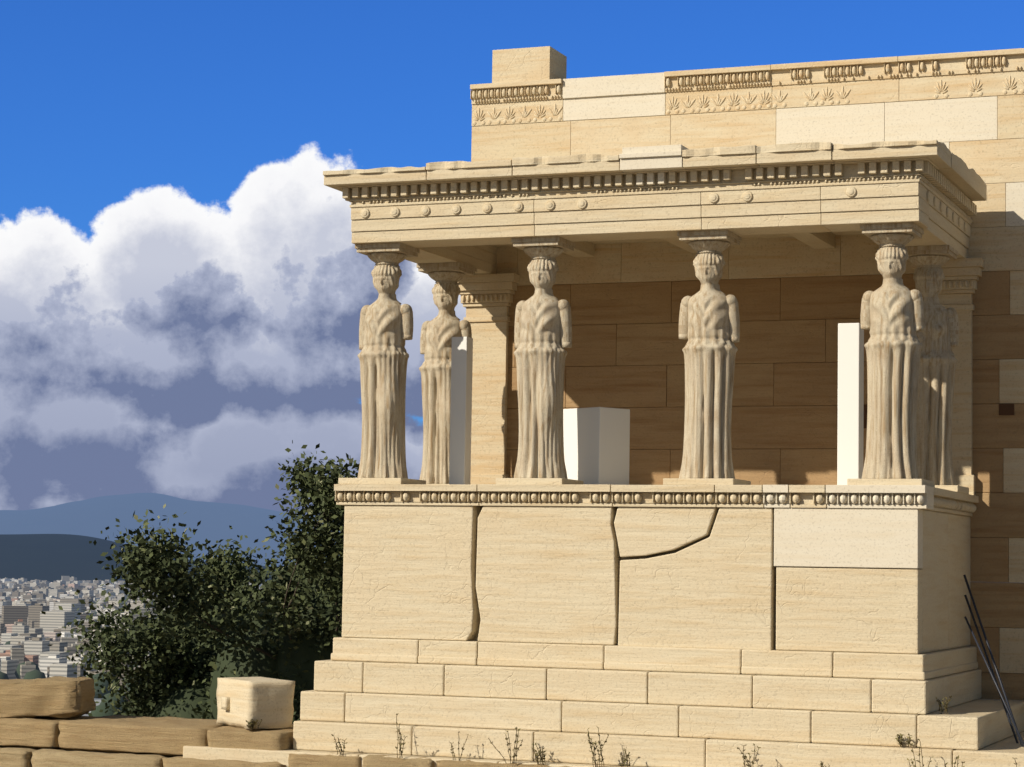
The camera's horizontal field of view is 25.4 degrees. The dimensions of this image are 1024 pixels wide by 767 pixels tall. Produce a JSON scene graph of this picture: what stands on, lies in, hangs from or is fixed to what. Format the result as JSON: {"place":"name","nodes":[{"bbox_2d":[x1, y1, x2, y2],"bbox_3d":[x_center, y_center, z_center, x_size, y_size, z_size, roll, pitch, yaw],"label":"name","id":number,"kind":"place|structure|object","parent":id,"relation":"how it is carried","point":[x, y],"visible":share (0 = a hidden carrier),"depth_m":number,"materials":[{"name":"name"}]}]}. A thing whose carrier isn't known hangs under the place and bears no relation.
{"place":"outdoors","nodes":[
{"label":"outdoors","id":0,"kind":"place"},
{"bbox_2d":[0,576,262,691],"bbox_3d":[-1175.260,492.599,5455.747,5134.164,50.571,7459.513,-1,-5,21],"label":"city buildings","id":1,"kind":"structure","parent":0,"point":[29,631],"depth_m":2662.98,"materials":[{"name":"white concrete"}]},
{"bbox_2d":[0,534,271,583],"bbox_3d":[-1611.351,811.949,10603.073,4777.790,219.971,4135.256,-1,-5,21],"label":"hill","id":2,"kind":"structure","parent":0,"point":[47,557],"depth_m":10064.62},
{"bbox_2d":[0,493,339,566],"bbox_3d":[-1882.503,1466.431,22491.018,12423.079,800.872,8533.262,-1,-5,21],"label":"mountain","id":3,"kind":"structure","parent":0,"point":[92,517],"depth_m":22465.93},
{"bbox_2d":[0,0,1023,515],"label":"sky","id":4,"kind":"structure","parent":0,"point":[184,288],"materials":[{"name":"blue"}]},
{"bbox_2d":[50,582,1006,715],"bbox_3d":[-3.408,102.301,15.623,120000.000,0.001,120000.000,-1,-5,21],"label":"ground plain","id":5,"kind":"structure","parent":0,"point":[98,700],"depth_m":1606.72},
{"bbox_2d":[0,592,139,716],"bbox_3d":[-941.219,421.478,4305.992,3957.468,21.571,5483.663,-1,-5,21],"label":"city trees","id":6,"kind":"object","parent":5,"relation":"on","point":[36,673],"visible":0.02,"depth_m":1639.76,"materials":[{"name":"green plant"}]},
{"bbox_2d":[506,271,1023,699],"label":"temple wall","id":7,"kind":"structure","parent":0,"point":[625,351],"depth_m":25.11,"materials":[{"name":"beige stone"}]},
{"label":"plateau ground","id":8,"kind":"structure","parent":0,"visible":0},
{"bbox_2d":[41,579,238,718],"bbox_3d":[-4.300,6.096,35.229,4.520,6.108,5.998,-1,-5,21],"label":"bush","id":9,"kind":"object","parent":8,"relation":"on","point":[178,684],"depth_m":33.86,"materials":[{"name":"green plant"}]},
{"bbox_2d":[89,440,359,723],"bbox_3d":[-3.545,4.995,33.775,6.783,8.086,8.365,-1,-5,21],"label":"olive tree","id":10,"kind":"object","parent":8,"relation":"on","point":[310,623],"depth_m":31.61,"materials":[{"name":"green plant"}]},
{"bbox_2d":[0,676,569,766],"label":"low stone wall","id":11,"kind":"structure","parent":8,"relation":"on","point":[44,722],"depth_m":23.88,"materials":[{"name":"stone"}]},
{"bbox_2d":[216,677,294,728],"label":"marble block with boss","id":12,"kind":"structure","parent":11,"relation":"on","point":[267,701],"depth_m":23.45,"materials":[{"name":"beige stone"}]},
{"bbox_2d":[246,696,1016,766],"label":"weeds","id":13,"kind":"object","parent":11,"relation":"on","point":[253,723],"visible":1,"depth_m":21.82,"materials":[{"name":"green plant"}]},
{"bbox_2d":[183,637,1023,766],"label":"porch steps","id":14,"kind":"structure","parent":8,"relation":"on","point":[646,706],"depth_m":22.18,"materials":[{"name":"stone"}]},
{"bbox_2d":[334,484,978,653],"bbox_3d":[1.543,2.038,23.875,6.171,1.839,2.985,-1,-5,21],"label":"podium","id":15,"kind":"object","parent":14,"relation":"on","point":[699,577],"depth_m":22.64,"materials":[{"name":"beige stone"}]},
{"bbox_2d":[338,478,968,493],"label":"statue plinths","id":16,"kind":"object","parent":15,"relation":"on","point":[727,481],"visible":0.61,"depth_m":22.91,"materials":[{"name":"stone"}]},
{"bbox_2d":[355,243,419,478],"bbox_3d":[-1.344,-0.222,24.058,0.620,2.469,0.520,-1,-5,21],"label":"caryatid","id":17,"kind":"object","parent":16,"relation":"on","point":[386,326],"visible":1,"depth_m":23.91,"materials":[{"name":"stone"}]},
{"bbox_2d":[323,140,986,273],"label":"porch entablature","id":18,"kind":"structure","parent":17,"relation":"on","point":[813,195],"depth_m":22.88,"materials":[{"name":"stone"}]},
{"bbox_2d":[619,144,687,185],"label":"restored cornice block","id":19,"kind":"structure","parent":18,"relation":"attached to","point":[651,158],"depth_m":22.58,"materials":[{"name":"beige stone"}]},
{"bbox_2d":[416,262,476,483],"bbox_3d":[-0.755,-0.095,25.530,0.619,2.469,0.520,-1,-5,21],"label":"caryatid","id":20,"kind":"object","parent":16,"relation":"on","point":[442,329],"visible":0.81,"depth_m":25.39,"materials":[{"name":"stone"}]},
{"bbox_2d":[511,236,575,478],"bbox_3d":[0.312,-0.246,23.421,0.622,2.469,0.520,-1,-5,21],"label":"caryatid","id":21,"kind":"object","parent":16,"relation":"on","point":[543,330],"visible":1,"depth_m":23.27,"materials":[{"name":"stone"}]},
{"bbox_2d":[677,230,740,478],"bbox_3d":[1.969,-0.270,22.783,0.628,2.469,0.520,-1,-5,21],"label":"caryatid","id":22,"kind":"object","parent":16,"relation":"on","point":[709,324],"visible":1,"depth_m":22.62,"materials":[{"name":"stone"}]},
{"bbox_2d":[860,223,923,478],"bbox_3d":[3.695,-0.295,22.118,0.623,2.469,0.520,-1,-5,21],"label":"caryatid","id":23,"kind":"object","parent":16,"relation":"on","point":[892,314],"visible":1,"depth_m":21.96,"materials":[{"name":"stone"}]},
{"bbox_2d":[905,245,958,484],"bbox_3d":[4.320,-0.168,23.576,0.620,2.469,0.520,-1,-5,21],"label":"caryatid","id":24,"kind":"object","parent":16,"relation":"on","point":[938,337],"visible":0.71,"depth_m":23.40,"materials":[{"name":"stone"}]},
{"bbox_2d":[449,323,863,484],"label":"support blocks","id":25,"kind":"structure","parent":15,"relation":"on","point":[596,445],"depth_m":23.74,"materials":[{"name":"white"}]},
{"bbox_2d":[774,508,922,568],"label":"podium block","id":26,"kind":"structure","parent":15,"relation":"attached to","point":[854,537],"depth_m":21.76,"materials":[{"name":"beige stone"}]},
{"bbox_2d":[763,485,933,509],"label":"restored molding","id":27,"kind":"structure","parent":15,"relation":"attached to","point":[883,496],"depth_m":21.69,"materials":[{"name":"beige stone"}]},
{"bbox_2d":[963,575,1023,746],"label":"metal poles","id":28,"kind":"object","parent":14,"relation":"on","point":[1008,711],"visible":1,"depth_m":21.86,"materials":[{"name":"grey metal"}]},
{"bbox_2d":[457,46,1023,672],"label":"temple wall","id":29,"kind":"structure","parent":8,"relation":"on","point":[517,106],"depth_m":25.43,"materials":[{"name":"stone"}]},
{"bbox_2d":[563,72,1023,226],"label":"restored wall blocks","id":30,"kind":"structure","parent":29,"relation":"on","point":[946,122],"depth_m":25.07,"materials":[{"name":"stone"}]},
{"bbox_2d":[837,404,1013,428],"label":"wall holes","id":31,"kind":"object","parent":29,"relation":"attached to","point":[1006,409],"depth_m":24.20,"materials":[{"name":"brown"}]}
]}

